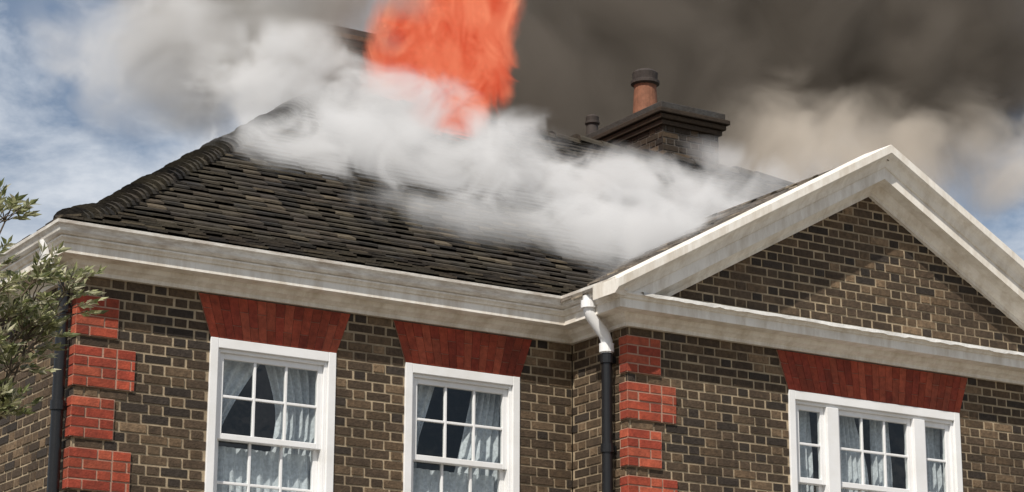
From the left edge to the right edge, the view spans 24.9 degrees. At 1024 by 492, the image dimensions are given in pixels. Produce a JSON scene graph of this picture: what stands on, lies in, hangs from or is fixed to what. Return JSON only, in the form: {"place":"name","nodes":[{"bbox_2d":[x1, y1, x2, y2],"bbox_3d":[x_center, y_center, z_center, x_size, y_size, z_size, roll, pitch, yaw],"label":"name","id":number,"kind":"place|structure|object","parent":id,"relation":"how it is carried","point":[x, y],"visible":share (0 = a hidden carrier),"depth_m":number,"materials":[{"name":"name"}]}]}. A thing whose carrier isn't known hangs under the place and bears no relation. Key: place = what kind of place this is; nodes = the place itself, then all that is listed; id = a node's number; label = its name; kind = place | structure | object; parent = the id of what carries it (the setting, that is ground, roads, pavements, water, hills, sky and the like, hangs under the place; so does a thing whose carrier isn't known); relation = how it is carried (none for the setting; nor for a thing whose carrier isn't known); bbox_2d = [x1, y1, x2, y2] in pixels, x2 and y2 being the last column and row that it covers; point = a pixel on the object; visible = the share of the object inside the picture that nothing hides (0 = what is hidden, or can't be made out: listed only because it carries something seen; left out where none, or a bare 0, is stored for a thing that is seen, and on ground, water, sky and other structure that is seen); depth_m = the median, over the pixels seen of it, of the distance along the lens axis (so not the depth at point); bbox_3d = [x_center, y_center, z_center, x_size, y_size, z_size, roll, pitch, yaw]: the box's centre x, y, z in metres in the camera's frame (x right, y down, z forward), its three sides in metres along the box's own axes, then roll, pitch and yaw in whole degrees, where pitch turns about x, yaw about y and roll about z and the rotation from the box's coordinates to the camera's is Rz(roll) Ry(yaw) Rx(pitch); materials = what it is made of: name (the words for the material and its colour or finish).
{"place":"outdoors","nodes":[
{"label":"outdoors","id":0,"kind":"place"},
{"bbox_2d":[0,0,1023,259],"label":"sky","id":1,"kind":"structure","parent":0,"point":[97,97],"materials":[{"name":"grey"}]},
{"label":"ground","id":2,"kind":"structure","parent":0,"visible":0},
{"bbox_2d":[0,178,108,419],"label":"garden tree","id":3,"kind":"object","parent":2,"relation":"on","point":[47,304],"visible":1,"depth_m":14.29,"materials":[{"name":"green plant"}]},
{"bbox_2d":[0,197,1023,491],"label":"brown brickwork","id":4,"kind":"object","parent":2,"relation":"on","point":[684,413],"visible":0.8,"depth_m":18.77,"materials":[{"name":"brick"}]},
{"bbox_2d":[204,337,962,491],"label":"window frames","id":5,"kind":"structure","parent":4,"relation":"in","point":[829,410],"depth_m":18.54,"materials":[{"name":"white wood"}]},
{"bbox_2d":[217,360,943,491],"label":"curtains","id":6,"kind":"object","parent":5,"relation":"attached to","point":[232,466],"visible":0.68,"depth_m":18.39,"materials":[{"name":"white fabric"}]},
{"bbox_2d":[0,200,1023,491],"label":"mortar","id":7,"kind":"object","parent":2,"relation":"on","point":[166,486],"visible":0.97,"depth_m":18.80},
{"bbox_2d":[72,336,932,491],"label":"rooms","id":8,"kind":"object","parent":7,"relation":"attached to","point":[237,420],"visible":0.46,"depth_m":20.16,"materials":[{"name":"paint"}]},
{"bbox_2d":[0,234,1023,385],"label":"cornice","id":9,"kind":"structure","parent":7,"relation":"attached to","point":[231,278],"depth_m":18.48,"materials":[{"name":"paint"}]},
{"bbox_2d":[39,239,69,280],"bbox_3d":[-3.338,0.117,16.963,0.245,0.300,0.080,9,-18,-31],"label":"swan neck side","id":10,"kind":"object","parent":9,"relation":"attached to","point":[46,250],"visible":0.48,"depth_m":16.91,"materials":[{"name":"paint"}]},
{"bbox_2d":[0,218,627,309],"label":"gutter","id":11,"kind":"object","parent":9,"relation":"on","point":[54,229],"visible":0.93,"depth_m":17.59,"materials":[{"name":"paint"}]},
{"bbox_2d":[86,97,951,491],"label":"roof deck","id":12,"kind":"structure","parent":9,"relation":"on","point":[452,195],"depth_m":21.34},
{"bbox_2d":[16,89,834,301],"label":"roof tiles","id":13,"kind":"object","parent":12,"relation":"attached to","point":[222,233],"visible":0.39,"depth_m":20.56,"materials":[{"name":"grey tile"}]},
{"bbox_2d":[53,85,888,229],"bbox_3d":[1.033,-0.368,21.622,16.503,3.079,7.741,3,-15,-9],"label":"hip and ridge tiles","id":14,"kind":"object","parent":12,"relation":"attached to","point":[128,195],"visible":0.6,"depth_m":21.60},
{"bbox_2d":[276,47,718,425],"bbox_3d":[-0.216,-0.035,25.634,4.784,3.515,2.004,9,-18,-31],"label":"chimney brickwork","id":15,"kind":"object","parent":12,"relation":"on","point":[379,84],"visible":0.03,"depth_m":24.86,"materials":[{"name":"brown brick"}]},
{"bbox_2d":[270,22,729,144],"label":"chimney caps","id":16,"kind":"object","parent":15,"relation":"on","point":[305,43],"visible":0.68,"depth_m":25.92,"materials":[{"name":"black stone"}]},
{"bbox_2d":[585,68,659,134],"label":"chimney pots","id":17,"kind":"object","parent":16,"relation":"on","point":[645,82],"visible":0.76,"depth_m":26.84,"materials":[{"name":"orange ceramic"}]},
{"bbox_2d":[281,48,718,420],"bbox_3d":[-0.216,-0.035,25.634,4.780,3.525,2.000,9,-18,-31],"label":"chimney mortar","id":18,"kind":"object","parent":12,"relation":"on","point":[380,93],"visible":0.06,"depth_m":24.82,"materials":[{"name":"grey concrete"}]},
{"bbox_2d":[581,299,613,352],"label":"swan neck collars","id":19,"kind":"object","parent":9,"relation":"attached to","point":[606,346],"visible":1,"depth_m":18.51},
{"bbox_2d":[583,295,612,353],"bbox_3d":[0.684,0.630,18.562,0.266,0.450,0.096,9,-18,-31],"label":"swan neck","id":20,"kind":"object","parent":9,"relation":"attached to","point":[597,325],"visible":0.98,"depth_m":18.52,"materials":[{"name":"white metal"}]},
{"bbox_2d":[593,145,1023,329],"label":"raking cornice","id":21,"kind":"structure","parent":9,"relation":"on","point":[901,189],"depth_m":19.93,"materials":[{"name":"paint"}]},
{"bbox_2d":[644,292,1023,355],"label":"lead flashing","id":22,"kind":"object","parent":9,"relation":"on","point":[714,305],"visible":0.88,"depth_m":19.30,"materials":[{"name":"grey metal"}]},
{"bbox_2d":[62,293,967,491],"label":"red brickwork","id":23,"kind":"object","parent":2,"relation":"on","point":[456,348],"visible":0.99,"depth_m":18.32,"materials":[{"name":"brick"}]},
{"bbox_2d":[47,281,69,491],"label":"downpipe side","id":24,"kind":"object","parent":23,"relation":"attached to","point":[55,443],"visible":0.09,"depth_m":16.68,"materials":[{"name":"black metal"}]},
{"bbox_2d":[50,302,616,452],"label":"pipe collars","id":25,"kind":"object","parent":23,"relation":"attached to","point":[63,406],"visible":0.86,"depth_m":18.29,"materials":[{"name":"black metal"}]},
{"bbox_2d":[62,293,964,491],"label":"red joints","id":26,"kind":"object","parent":23,"relation":"attached to","point":[129,390],"visible":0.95,"depth_m":17.07,"materials":[{"name":"red brick"}]},
{"bbox_2d":[601,352,612,491],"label":"downpipe","id":27,"kind":"object","parent":2,"relation":"on","point":[607,421],"visible":1,"depth_m":18.37,"materials":[{"name":"black metal"}]}
]}

